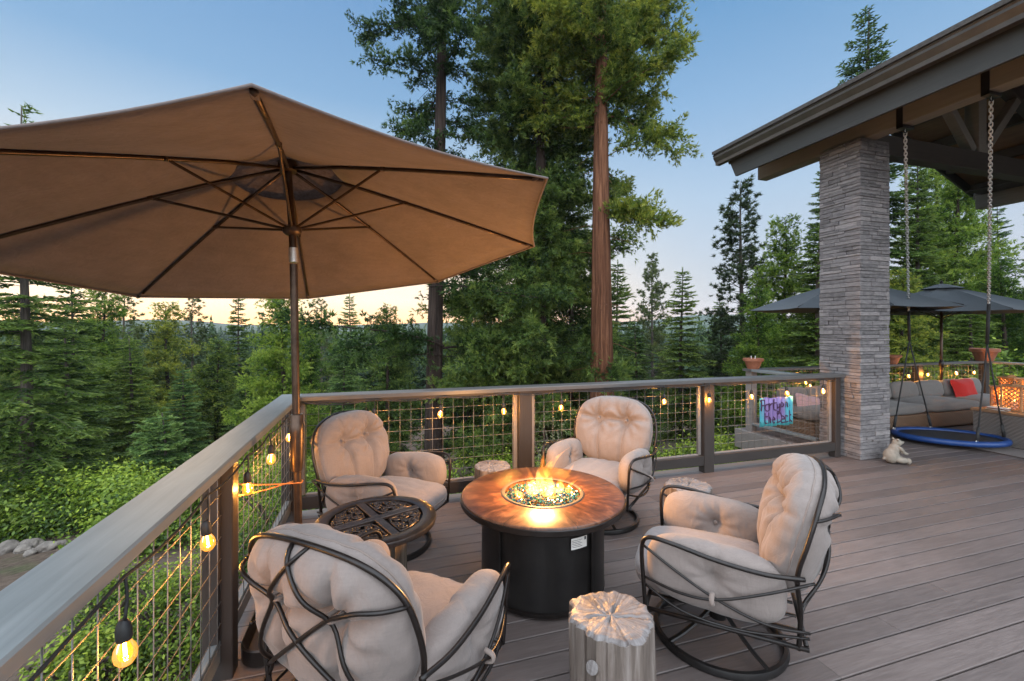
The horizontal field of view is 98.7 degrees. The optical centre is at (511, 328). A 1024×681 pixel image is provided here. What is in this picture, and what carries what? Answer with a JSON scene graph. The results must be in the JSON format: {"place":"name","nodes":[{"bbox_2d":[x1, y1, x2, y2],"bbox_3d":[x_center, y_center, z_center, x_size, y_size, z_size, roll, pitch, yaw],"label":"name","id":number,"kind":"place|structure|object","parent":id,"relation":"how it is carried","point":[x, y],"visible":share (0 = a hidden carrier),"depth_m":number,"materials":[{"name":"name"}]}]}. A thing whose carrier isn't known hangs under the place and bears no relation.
{"place":"outdoors","nodes":[
{"label":"outdoors","id":0,"kind":"place"},
{"bbox_2d":[0,314,807,680],"bbox_3d":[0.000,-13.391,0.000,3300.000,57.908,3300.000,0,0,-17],"label":"ground","id":1,"kind":"structure","parent":0,"point":[14,566],"depth_m":9.07,"materials":[{"name":"green plant"}]},
{"bbox_2d":[0,539,19,555],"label":"field stone","id":2,"kind":"object","parent":1,"relation":"on","point":[8,546],"visible":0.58,"depth_m":10.49,"materials":[{"name":"grey stone"}]},
{"bbox_2d":[13,544,32,553],"bbox_3d":[-11.448,5.194,10.302,0.346,0.258,0.299,0,0,31],"label":"field stone","id":3,"kind":"object","parent":1,"relation":"on","point":[21,548],"visible":0.7,"depth_m":10.23,"materials":[{"name":"grey stone"}]},
{"bbox_2d":[16,538,44,547],"bbox_3d":[-11.585,5.225,10.574,0.397,0.302,0.488,0,0,29],"label":"field stone","id":4,"kind":"object","parent":1,"relation":"on","point":[35,542],"visible":0.45,"depth_m":10.55,"materials":[{"name":"grey stone"}]},
{"bbox_2d":[23,548,37,556],"bbox_3d":[-10.772,5.040,9.853,0.232,0.187,0.277,0,0,-13],"label":"field stone","id":5,"kind":"object","parent":1,"relation":"on","point":[31,552],"visible":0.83,"depth_m":9.79,"materials":[{"name":"grey stone"}]},
{"bbox_2d":[0,294,80,493],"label":"cedar tree","id":6,"kind":"object","parent":1,"relation":"on","point":[10,381],"visible":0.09,"depth_m":21.62,"materials":[{"name":"green plant"}]},
{"bbox_2d":[35,541,60,552],"bbox_3d":[-10.628,5.021,10.081,0.352,0.288,0.450,0,0,44],"label":"field stone","id":7,"kind":"object","parent":1,"relation":"on","point":[45,546],"visible":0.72,"depth_m":9.99,"materials":[{"name":"grey stone"}]},
{"bbox_2d":[55,539,67,548],"bbox_3d":[-10.521,5.046,10.239,0.256,0.207,0.276,0,0,-39],"label":"field stone","id":8,"kind":"object","parent":1,"relation":"on","point":[64,542],"visible":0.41,"depth_m":10.25,"materials":[{"name":"grey stone"}]},
{"bbox_2d":[0,101,126,537],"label":"fir tree","id":9,"kind":"object","parent":1,"relation":"on","point":[24,356],"visible":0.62,"depth_m":12.37,"materials":[{"name":"green plant"}]},
{"bbox_2d":[2,322,128,485],"bbox_3d":[-15.757,3.445,15.650,4.093,7.663,4.402,0,0,-14],"label":"fir tree","id":10,"kind":"object","parent":1,"relation":"on","point":[89,442],"visible":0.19,"depth_m":15.53,"materials":[{"name":"green plant"}]},
{"bbox_2d":[9,287,132,478],"bbox_3d":[-17.930,2.968,18.119,4.090,10.338,4.399,0,0,23],"label":"fir tree","id":11,"kind":"object","parent":1,"relation":"on","point":[90,330],"visible":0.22,"depth_m":18.19,"materials":[{"name":"green plant"}]},
{"bbox_2d":[17,605,182,680],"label":"bush","id":12,"kind":"object","parent":1,"relation":"on","point":[85,660],"visible":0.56,"depth_m":3.48,"materials":[{"name":"green plant"}]},
{"bbox_2d":[43,288,169,460],"bbox_3d":[-19.496,2.737,20.986,5.766,10.520,5.671,0,0,32],"label":"cedar tree","id":13,"kind":"object","parent":1,"relation":"on","point":[108,313],"visible":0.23,"depth_m":20.97,"materials":[{"name":"green plant"}]},
{"bbox_2d":[43,556,193,651],"bbox_3d":[-4.383,3.115,4.996,1.250,0.908,1.358,0,0,22],"label":"bush","id":14,"kind":"object","parent":1,"relation":"on","point":[112,599],"visible":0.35,"depth_m":4.84,"materials":[{"name":"green plant"}]},
{"bbox_2d":[88,295,171,438],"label":"pine tree","id":15,"kind":"object","parent":1,"relation":"on","point":[138,329],"visible":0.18,"depth_m":26.17,"materials":[{"name":"green plant"}]},
{"bbox_2d":[93,336,167,472],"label":"fir tree","id":16,"kind":"object","parent":1,"relation":"on","point":[126,415],"visible":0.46,"depth_m":19.81,"materials":[{"name":"green plant"}]},
{"bbox_2d":[117,658,182,680],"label":"bush","id":17,"kind":"object","parent":1,"relation":"on","point":[163,678],"visible":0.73,"depth_m":3.07,"materials":[{"name":"green plant"}]},
{"bbox_2d":[120,408,193,482],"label":"young fir","id":18,"kind":"object","parent":1,"relation":"on","point":[165,443],"visible":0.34,"depth_m":12.86,"materials":[{"name":"green plant"}]},
{"bbox_2d":[0,444,319,561],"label":"shrub thicket","id":19,"kind":"object","parent":1,"relation":"on","point":[81,503],"visible":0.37,"depth_m":11.17,"materials":[{"name":"green plant"}]},
{"bbox_2d":[107,300,213,455],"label":"cedar tree","id":20,"kind":"object","parent":1,"relation":"on","point":[161,359],"visible":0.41,"depth_m":26.76,"materials":[{"name":"green plant"}]},
{"bbox_2d":[80,552,242,680],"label":"bush","id":21,"kind":"object","parent":1,"relation":"on","point":[147,620],"visible":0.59,"depth_m":3.78,"materials":[{"name":"green plant"}]},
{"bbox_2d":[153,369,214,471],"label":"fir tree","id":22,"kind":"object","parent":1,"relation":"on","point":[192,429],"visible":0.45,"depth_m":18.96,"materials":[{"name":"green plant"}]},
{"bbox_2d":[170,298,223,421],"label":"pine tree","id":23,"kind":"object","parent":1,"relation":"on","point":[197,336],"visible":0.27,"depth_m":29.96,"materials":[{"name":"green plant"}]},
{"bbox_2d":[168,336,255,463],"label":"cedar tree","id":24,"kind":"object","parent":1,"relation":"on","point":[215,395],"visible":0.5,"depth_m":21.71,"materials":[{"name":"green plant"}]},
{"bbox_2d":[173,495,278,585],"bbox_3d":[-4.106,3.158,6.668,1.644,1.585,1.675,0,0,-35],"label":"bush","id":25,"kind":"object","parent":1,"relation":"on","point":[241,543],"visible":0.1,"depth_m":6.42,"materials":[{"name":"green plant"}]},
{"bbox_2d":[210,299,262,431],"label":"fir tree","id":26,"kind":"object","parent":1,"relation":"on","point":[231,329],"visible":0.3,"depth_m":32.80,"materials":[{"name":"green plant"}]},
{"bbox_2d":[220,375,275,462],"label":"fir tree","id":27,"kind":"object","parent":1,"relation":"on","point":[238,400],"visible":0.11,"depth_m":17.81,"materials":[{"name":"green plant"}]},
{"bbox_2d":[201,464,325,585],"bbox_3d":[-3.096,2.831,6.270,2.274,1.945,2.458,0,0,-17],"label":"bush","id":28,"kind":"object","parent":1,"relation":"on","point":[261,509],"visible":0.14,"depth_m":5.93,"materials":[{"name":"green plant"}]},
{"bbox_2d":[221,299,330,469],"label":"cedar tree","id":29,"kind":"object","parent":1,"relation":"on","point":[278,350],"visible":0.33,"depth_m":15.61,"materials":[{"name":"green plant"}]},
{"bbox_2d":[262,330,343,466],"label":"cedar tree","id":30,"kind":"object","parent":1,"relation":"on","point":[315,351],"visible":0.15,"depth_m":20.84,"materials":[{"name":"green plant"}]},
{"bbox_2d":[305,298,342,417],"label":"pine tree","id":31,"kind":"object","parent":1,"relation":"on","point":[320,332],"visible":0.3,"depth_m":40.00,"materials":[{"name":"green plant"}]},
{"bbox_2d":[317,344,365,417],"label":"fir tree","id":32,"kind":"object","parent":1,"relation":"on","point":[349,388],"visible":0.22,"depth_m":25.84,"materials":[{"name":"green plant"}]},
{"bbox_2d":[327,295,370,410],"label":"fir tree","id":33,"kind":"object","parent":1,"relation":"on","point":[349,320],"visible":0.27,"depth_m":43.83,"materials":[{"name":"green plant"}]},
{"bbox_2d":[362,314,382,388],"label":"pine tree","id":34,"kind":"object","parent":1,"relation":"on","point":[370,321],"visible":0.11,"depth_m":51.89,"materials":[{"name":"green plant"}]},
{"bbox_2d":[354,302,424,454],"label":"cedar tree","id":35,"kind":"object","parent":1,"relation":"on","point":[401,380],"visible":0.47,"depth_m":18.81,"materials":[{"name":"green plant"}]},
{"bbox_2d":[368,344,421,451],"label":"fir tree","id":36,"kind":"object","parent":1,"relation":"on","point":[412,441],"visible":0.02,"depth_m":29.67,"materials":[{"name":"green plant"}]},
{"bbox_2d":[0,310,813,425],"bbox_3d":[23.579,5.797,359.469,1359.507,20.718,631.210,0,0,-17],"label":"woods","id":37,"kind":"object","parent":1,"relation":"on","point":[420,373],"visible":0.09,"depth_m":48.87,"materials":[{"name":"green plant"}]},
{"bbox_2d":[252,0,602,460],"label":"incense cedar","id":38,"kind":"object","parent":1,"relation":"on","point":[435,25],"visible":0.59,"depth_m":12.59,"materials":[{"name":"green plant"}]},
{"bbox_2d":[413,283,507,462],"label":"cedar tree","id":39,"kind":"object","parent":1,"relation":"on","point":[478,421],"visible":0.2,"depth_m":21.48,"materials":[{"name":"green plant"}]},
{"bbox_2d":[249,424,771,537],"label":"undergrowth","id":40,"kind":"object","parent":1,"relation":"on","point":[725,446],"visible":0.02,"depth_m":10.90,"materials":[{"name":"green plant"}]},
{"bbox_2d":[409,0,647,374],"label":"incense cedar","id":41,"kind":"object","parent":1,"relation":"on","point":[623,248],"visible":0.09,"depth_m":17.54,"materials":[{"name":"green plant"}]},
{"bbox_2d":[423,0,645,476],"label":"incense cedar","id":42,"kind":"object","parent":1,"relation":"on","point":[532,323],"visible":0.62,"depth_m":13.20,"materials":[{"name":"green plant"}]},
{"bbox_2d":[494,403,586,466],"bbox_3d":[0.563,2.280,6.704,2.137,2.431,1.983,0,0,35],"label":"bush","id":43,"kind":"object","parent":1,"relation":"on","point":[538,451],"visible":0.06,"depth_m":6.72,"materials":[{"name":"green plant"}]},
{"bbox_2d":[546,204,638,444],"bbox_3d":[2.288,-0.028,17.061,5.542,10.280,5.635,0,0,36],"label":"cedar tree","id":44,"kind":"object","parent":1,"relation":"on","point":[572,318],"visible":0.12,"depth_m":16.65,"materials":[{"name":"green plant"}]},
{"bbox_2d":[562,310,625,397],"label":"cedar tree","id":45,"kind":"object","parent":1,"relation":"on","point":[620,393],"visible":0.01,"depth_m":19.82,"materials":[{"name":"green plant"}]},
{"bbox_2d":[509,0,703,457],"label":"incense cedar","id":46,"kind":"object","parent":1,"relation":"on","point":[631,27],"visible":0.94,"depth_m":12.23,"materials":[{"name":"green plant"}]},
{"bbox_2d":[611,259,646,407],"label":"fir tree","id":47,"kind":"object","parent":1,"relation":"on","point":[623,316],"visible":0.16,"depth_m":35.70,"materials":[{"name":"green plant"}]},
{"bbox_2d":[618,319,666,443],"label":"fir tree","id":48,"kind":"object","parent":1,"relation":"on","point":[635,377],"visible":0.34,"depth_m":21.77,"materials":[{"name":"green plant"}]},
{"bbox_2d":[626,253,686,433],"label":"pine tree","id":49,"kind":"object","parent":1,"relation":"on","point":[645,312],"visible":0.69,"depth_m":37.70,"materials":[{"name":"green plant"}]},
{"bbox_2d":[648,267,721,441],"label":"fir tree","id":50,"kind":"object","parent":1,"relation":"on","point":[681,348],"visible":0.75,"depth_m":23.67,"materials":[{"name":"green plant"}]},
{"bbox_2d":[692,301,737,434],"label":"fir tree","id":51,"kind":"object","parent":1,"relation":"on","point":[712,371],"visible":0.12,"depth_m":26.76,"materials":[{"name":"green plant"}]},
{"bbox_2d":[686,174,781,427],"bbox_3d":[12.804,-1.244,24.800,6.388,14.845,5.829,0,0,28],"label":"pine tree","id":52,"kind":"object","parent":1,"relation":"on","point":[749,251],"visible":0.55,"depth_m":24.77,"materials":[{"name":"green plant"}]},
{"bbox_2d":[714,285,796,447],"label":"cedar tree","id":53,"kind":"object","parent":1,"relation":"on","point":[752,348],"visible":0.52,"depth_m":15.90,"materials":[{"name":"green plant"}]},
{"bbox_2d":[715,213,815,419],"bbox_3d":[11.842,-0.074,18.957,5.389,9.997,5.480,0,0,-27],"label":"cedar tree","id":54,"kind":"object","parent":1,"relation":"on","point":[786,263],"visible":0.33,"depth_m":18.72,"materials":[{"name":"green plant"}]},
{"bbox_2d":[764,222,823,390],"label":"fir tree","id":55,"kind":"object","parent":1,"relation":"on","point":[803,334],"visible":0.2,"depth_m":15.52,"materials":[{"name":"green plant"}]},
{"bbox_2d":[779,167,823,385],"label":"fir tree","id":56,"kind":"object","parent":1,"relation":"on","point":[817,211],"visible":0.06,"depth_m":16.66,"materials":[{"name":"green plant"}]},
{"bbox_2d":[729,337,1023,446],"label":"leafy thicket","id":57,"kind":"object","parent":1,"relation":"on","point":[998,373],"visible":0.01,"depth_m":12.35,"materials":[{"name":"green plant"}]},
{"bbox_2d":[786,3,968,381],"bbox_3d":[14.317,-3.950,17.561,6.514,17.819,7.027,0,0,18],"label":"fir tree","id":58,"kind":"object","parent":1,"relation":"on","point":[894,199],"visible":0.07,"depth_m":16.90,"materials":[{"name":"green plant"}]},
{"bbox_2d":[884,268,963,381],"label":"cedar tree","id":59,"kind":"object","parent":1,"relation":"on","point":[896,331],"visible":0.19,"depth_m":14.18,"materials":[{"name":"green plant"}]},
{"bbox_2d":[887,165,977,380],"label":"fir tree","id":60,"kind":"object","parent":1,"relation":"on","point":[918,229],"visible":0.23,"depth_m":16.26,"materials":[{"name":"green plant"}]},
{"bbox_2d":[891,165,1020,365],"bbox_3d":[21.401,-2.497,22.061,7.396,14.992,7.274,0,0,-27],"label":"cedar tree","id":61,"kind":"object","parent":1,"relation":"on","point":[934,188],"visible":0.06,"depth_m":21.68,"materials":[{"name":"green plant"}]},
{"bbox_2d":[893,168,1023,372],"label":"cedar tree","id":62,"kind":"object","parent":1,"relation":"on","point":[963,237],"visible":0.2,"depth_m":18.63,"materials":[{"name":"green plant"}]},
{"bbox_2d":[934,314,1013,381],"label":"fir tree","id":63,"kind":"object","parent":1,"relation":"on","point":[972,338],"visible":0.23,"depth_m":14.40,"materials":[{"name":"green plant"}]},
{"bbox_2d":[945,255,1023,379],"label":"cedar tree","id":64,"kind":"object","parent":1,"relation":"on","point":[1014,325],"visible":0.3,"depth_m":15.41,"materials":[{"name":"green plant"}]},
{"bbox_2d":[982,206,1020,333],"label":"fir tree","id":65,"kind":"object","parent":1,"relation":"on","point":[1001,235],"visible":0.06,"depth_m":23.79,"materials":[{"name":"green plant"}]},
{"bbox_2d":[1006,236,1023,362],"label":"fir tree","id":66,"kind":"object","parent":1,"relation":"on","point":[1022,276],"visible":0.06,"depth_m":16.38,"materials":[{"name":"green plant"}]},
{"bbox_2d":[0,0,1023,324],"label":"sky","id":67,"kind":"structure","parent":0,"point":[757,62],"materials":[{"name":"blue"}]},
{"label":"deck framing","id":68,"kind":"structure","parent":0,"visible":0},
{"bbox_2d":[0,394,302,680],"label":"deck railing","id":69,"kind":"object","parent":68,"relation":"on","point":[43,602],"visible":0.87,"depth_m":1.60,"materials":[{"name":"paint"}]},
{"bbox_2d":[28,405,300,680],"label":"string lights","id":70,"kind":"object","parent":69,"relation":"hanging from","point":[123,632],"visible":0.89,"depth_m":1.15,"materials":[{"name":"black rubber"}]},
{"bbox_2d":[238,479,302,496],"bbox_3d":[-1.290,0.819,2.326,0.059,0.086,0.381,0,0,35],"label":"bungee cord","id":71,"kind":"object","parent":69,"relation":"attached to","point":[279,484],"visible":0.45,"depth_m":2.35,"materials":[{"name":"fabric"}]},
{"bbox_2d":[302,427,828,516],"bbox_3d":[3.942,1.849,5.986,17.103,0.323,5.586,0,0,-44],"label":"deck edge","id":72,"kind":"object","parent":68,"relation":"attached to","point":[747,437],"visible":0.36,"depth_m":5.79,"materials":[{"name":"brown wood"}]},
{"bbox_2d":[300,373,845,509],"bbox_3d":[1.222,1.292,4.866,6.504,1.396,0.187,0,0,-17],"label":"deck railing","id":73,"kind":"object","parent":68,"relation":"on","point":[705,460],"visible":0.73,"depth_m":4.87,"materials":[{"name":"paint"}]},
{"bbox_2d":[304,379,837,417],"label":"string lights","id":74,"kind":"object","parent":73,"relation":"hanging from","point":[561,400],"visible":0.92,"depth_m":4.55,"materials":[{"name":"glass"}]},
{"bbox_2d":[756,393,792,426],"bbox_3d":[3.201,1.001,5.395,0.515,0.383,0.119,0,0,-17],"label":"hanging sign","id":75,"kind":"object","parent":73,"relation":"hanging from","point":[776,411],"visible":1,"depth_m":5.35,"materials":[{"name":"paint"}]},
{"bbox_2d":[223,424,1023,680],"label":"deck","id":76,"kind":"structure","parent":68,"relation":"on","point":[923,580],"depth_m":2.94,"materials":[{"name":"grey wood"}]},
{"bbox_2d":[0,83,548,666],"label":"patio umbrella","id":77,"kind":"object","parent":76,"relation":"on","point":[248,191],"visible":0.92,"depth_m":2.32,"materials":[{"name":"fabric"}]},
{"bbox_2d":[239,523,509,680],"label":"lounge chair","id":78,"kind":"object","parent":76,"relation":"on","point":[331,604],"visible":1,"depth_m":1.44,"materials":[{"name":"fabric"}]},
{"bbox_2d":[315,496,435,569],"bbox_3d":[-0.793,1.397,2.581,0.690,0.580,0.690,0,0,-17],"label":"side table","id":79,"kind":"object","parent":76,"relation":"on","point":[399,523],"visible":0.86,"depth_m":2.57,"materials":[{"name":"cast iron"},{"name":"dark bronze iron"},{"name":"black enamel"}]},
{"bbox_2d":[310,410,451,560],"bbox_3d":[-1.025,1.184,3.460,0.973,1.003,0.946,0,0,22],"label":"lounge chair","id":80,"kind":"object","parent":76,"relation":"on","point":[352,457],"visible":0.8,"depth_m":3.43,"materials":[{"name":"fabric"}]},
{"bbox_2d":[474,460,510,479],"bbox_3d":[-0.175,1.458,3.986,0.346,0.455,0.346,0,0,-17],"label":"log stool","id":81,"kind":"object","parent":76,"relation":"on","point":[483,468],"visible":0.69,"depth_m":3.93,"materials":[{"name":"beige wood"}]},
{"bbox_2d":[460,467,625,618],"bbox_3d":[0.202,1.385,2.923,1.082,0.609,1.082,0,0,-17],"label":"fire table","id":82,"kind":"object","parent":76,"relation":"on","point":[543,528],"visible":0.99,"depth_m":2.60,"materials":[{"name":"brown metal"}]},
{"bbox_2d":[542,395,657,534],"bbox_3d":[0.813,1.172,3.972,0.966,1.025,0.990,0,0,33],"label":"lounge chair","id":83,"kind":"object","parent":76,"relation":"on","point":[611,438],"visible":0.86,"depth_m":4.02,"materials":[{"name":"fabric"}]},
{"bbox_2d":[569,591,656,680],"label":"log stool","id":84,"kind":"object","parent":76,"relation":"on","point":[612,636],"visible":1,"depth_m":1.82,"materials":[{"name":"grey wood"}]},
{"bbox_2d":[664,477,712,525],"bbox_3d":[1.401,1.458,3.486,0.366,0.456,0.379,0,0,-17],"label":"log stool","id":85,"kind":"object","parent":76,"relation":"on","point":[695,484],"visible":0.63,"depth_m":3.49,"materials":[{"name":"beige wood"}]},
{"bbox_2d":[634,453,841,680],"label":"lounge chair","id":86,"kind":"object","parent":76,"relation":"on","point":[717,557],"visible":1,"depth_m":2.11,"materials":[{"name":"fabric"}]},
{"bbox_2d":[819,137,889,459],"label":"stone pillar","id":87,"kind":"structure","parent":76,"relation":"on","point":[854,259],"depth_m":5.73,"materials":[{"name":"grey stone"}]},
{"bbox_2d":[712,0,1023,209],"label":"pavilion roof","id":88,"kind":"structure","parent":87,"relation":"on","point":[931,86],"depth_m":5.66,"materials":[{"name":"wood"}]},
{"bbox_2d":[891,70,1012,447],"bbox_3d":[5.669,-0.507,5.859,2.935,4.306,1.259,0,0,-39],"label":"platform swing","id":89,"kind":"object","parent":88,"relation":"hanging from","point":[952,437],"visible":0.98,"depth_m":6.13,"materials":[{"name":"blue plastic"}]},
{"bbox_2d":[750,288,966,312],"bbox_3d":[5.781,0.375,7.600,2.772,2.622,2.772,0,0,-6],"label":"patio umbrella","id":90,"kind":"object","parent":76,"relation":"on","point":[807,302],"visible":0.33,"depth_m":7.07,"materials":[{"name":"grey canvas fabric"},{"name":"dark metal"}]},
{"bbox_2d":[772,378,998,437],"bbox_3d":[7.105,1.309,6.667,5.100,0.703,2.772,0,0,-17],"label":"sectional sofa","id":91,"kind":"object","parent":76,"relation":"on","point":[945,406],"visible":0.43,"depth_m":7.40,"materials":[{"name":"grey fabric"}]},
{"bbox_2d":[795,393,820,405],"bbox_3d":[4.791,1.270,7.080,0.566,0.453,0.213,0,0,-11],"label":"pink pillow","id":92,"kind":"object","parent":91,"relation":"on","point":[806,398],"visible":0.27,"depth_m":7.04,"materials":[{"name":"pink fabric"}]},
{"bbox_2d":[950,379,977,396],"bbox_3d":[8.444,1.151,8.201,0.613,0.403,0.218,0,0,-17],"label":"red pillow","id":93,"kind":"object","parent":91,"relation":"on","point":[962,387],"visible":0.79,"depth_m":8.12,"materials":[{"name":"red fabric"}]},
{"bbox_2d":[882,437,911,463],"bbox_3d":[4.795,1.532,5.511,0.287,0.317,0.197,0,0,3],"label":"bear figurine","id":94,"kind":"object","parent":76,"relation":"on","point":[892,451],"visible":1,"depth_m":5.46,"materials":[{"name":"stone"}]},
{"bbox_2d":[890,280,1023,379],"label":"patio umbrella","id":95,"kind":"object","parent":76,"relation":"on","point":[975,302],"visible":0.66,"depth_m":7.86,"materials":[{"name":"dark grey canvas fabric"},{"name":"dark metal"}]},
{"bbox_2d":[968,430,1023,458],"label":"rug","id":96,"kind":"object","parent":76,"relation":"on","point":[1014,452],"visible":0.1,"depth_m":6.04,"materials":[{"name":"grey fabric"}]},
{"bbox_2d":[970,406,1023,449],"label":"coffee table","id":97,"kind":"object","parent":96,"relation":"on","point":[1012,422],"visible":0.55,"depth_m":6.27,"materials":[{"name":"grey wicker"}]},
{"bbox_2d":[989,383,1010,405],"bbox_3d":[7.373,1.002,6.643,0.224,0.374,0.224,0,0,44],"label":"lantern","id":98,"kind":"object","parent":97,"relation":"on","point":[992,394],"visible":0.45,"depth_m":6.63,"materials":[{"name":"brown wood"}]},
{"bbox_2d":[986,405,1013,410],"bbox_3d":[7.167,1.168,6.430,0.304,0.042,0.244,0,0,-14],"label":"magazine stack","id":99,"kind":"object","parent":97,"relation":"on","point":[995,407],"visible":0.69,"depth_m":6.38,"materials":[{"name":"white paper"}]},
{"bbox_2d":[997,372,1023,403],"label":"lantern","id":100,"kind":"object","parent":97,"relation":"on","point":[1008,379],"visible":0.41,"depth_m":6.87,"materials":[{"name":"brown wood"}]},
{"bbox_2d":[999,380,1023,411],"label":"lantern","id":101,"kind":"object","parent":97,"relation":"on","point":[1006,399],"visible":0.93,"depth_m":6.33,"materials":[{"name":"brown wood"}]},
{"bbox_2d":[743,361,1023,441],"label":"deck railing","id":102,"kind":"object","parent":68,"relation":"on","point":[752,420],"visible":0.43,"depth_m":7.34,"materials":[{"name":"paint"}]},
{"bbox_2d":[743,356,763,368],"bbox_3d":[3.989,0.562,7.273,0.308,0.215,0.308,0,0,-17],"label":"flower pot","id":103,"kind":"object","parent":102,"relation":"on","point":[753,363],"visible":1,"depth_m":7.18,"materials":[{"name":"ceramic"}]},
{"bbox_2d":[763,364,986,386],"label":"string lights","id":104,"kind":"object","parent":102,"relation":"hanging from","point":[927,373],"visible":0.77,"depth_m":8.37,"materials":[{"name":"glass"}]},
{"bbox_2d":[889,354,901,363],"bbox_3d":[7.129,0.583,8.260,0.304,0.172,0.304,0,0,-17],"label":"flower pot","id":105,"kind":"object","parent":102,"relation":"on","point":[894,359],"visible":0.66,"depth_m":8.15,"materials":[{"name":"ceramic"}]},
{"bbox_2d":[969,348,1000,360],"bbox_3d":[9.705,0.540,9.031,0.456,0.258,0.456,0,0,-17],"label":"flower pot","id":106,"kind":"object","parent":102,"relation":"on","point":[978,354],"visible":0.89,"depth_m":8.94,"materials":[{"name":"ceramic"}]}
]}

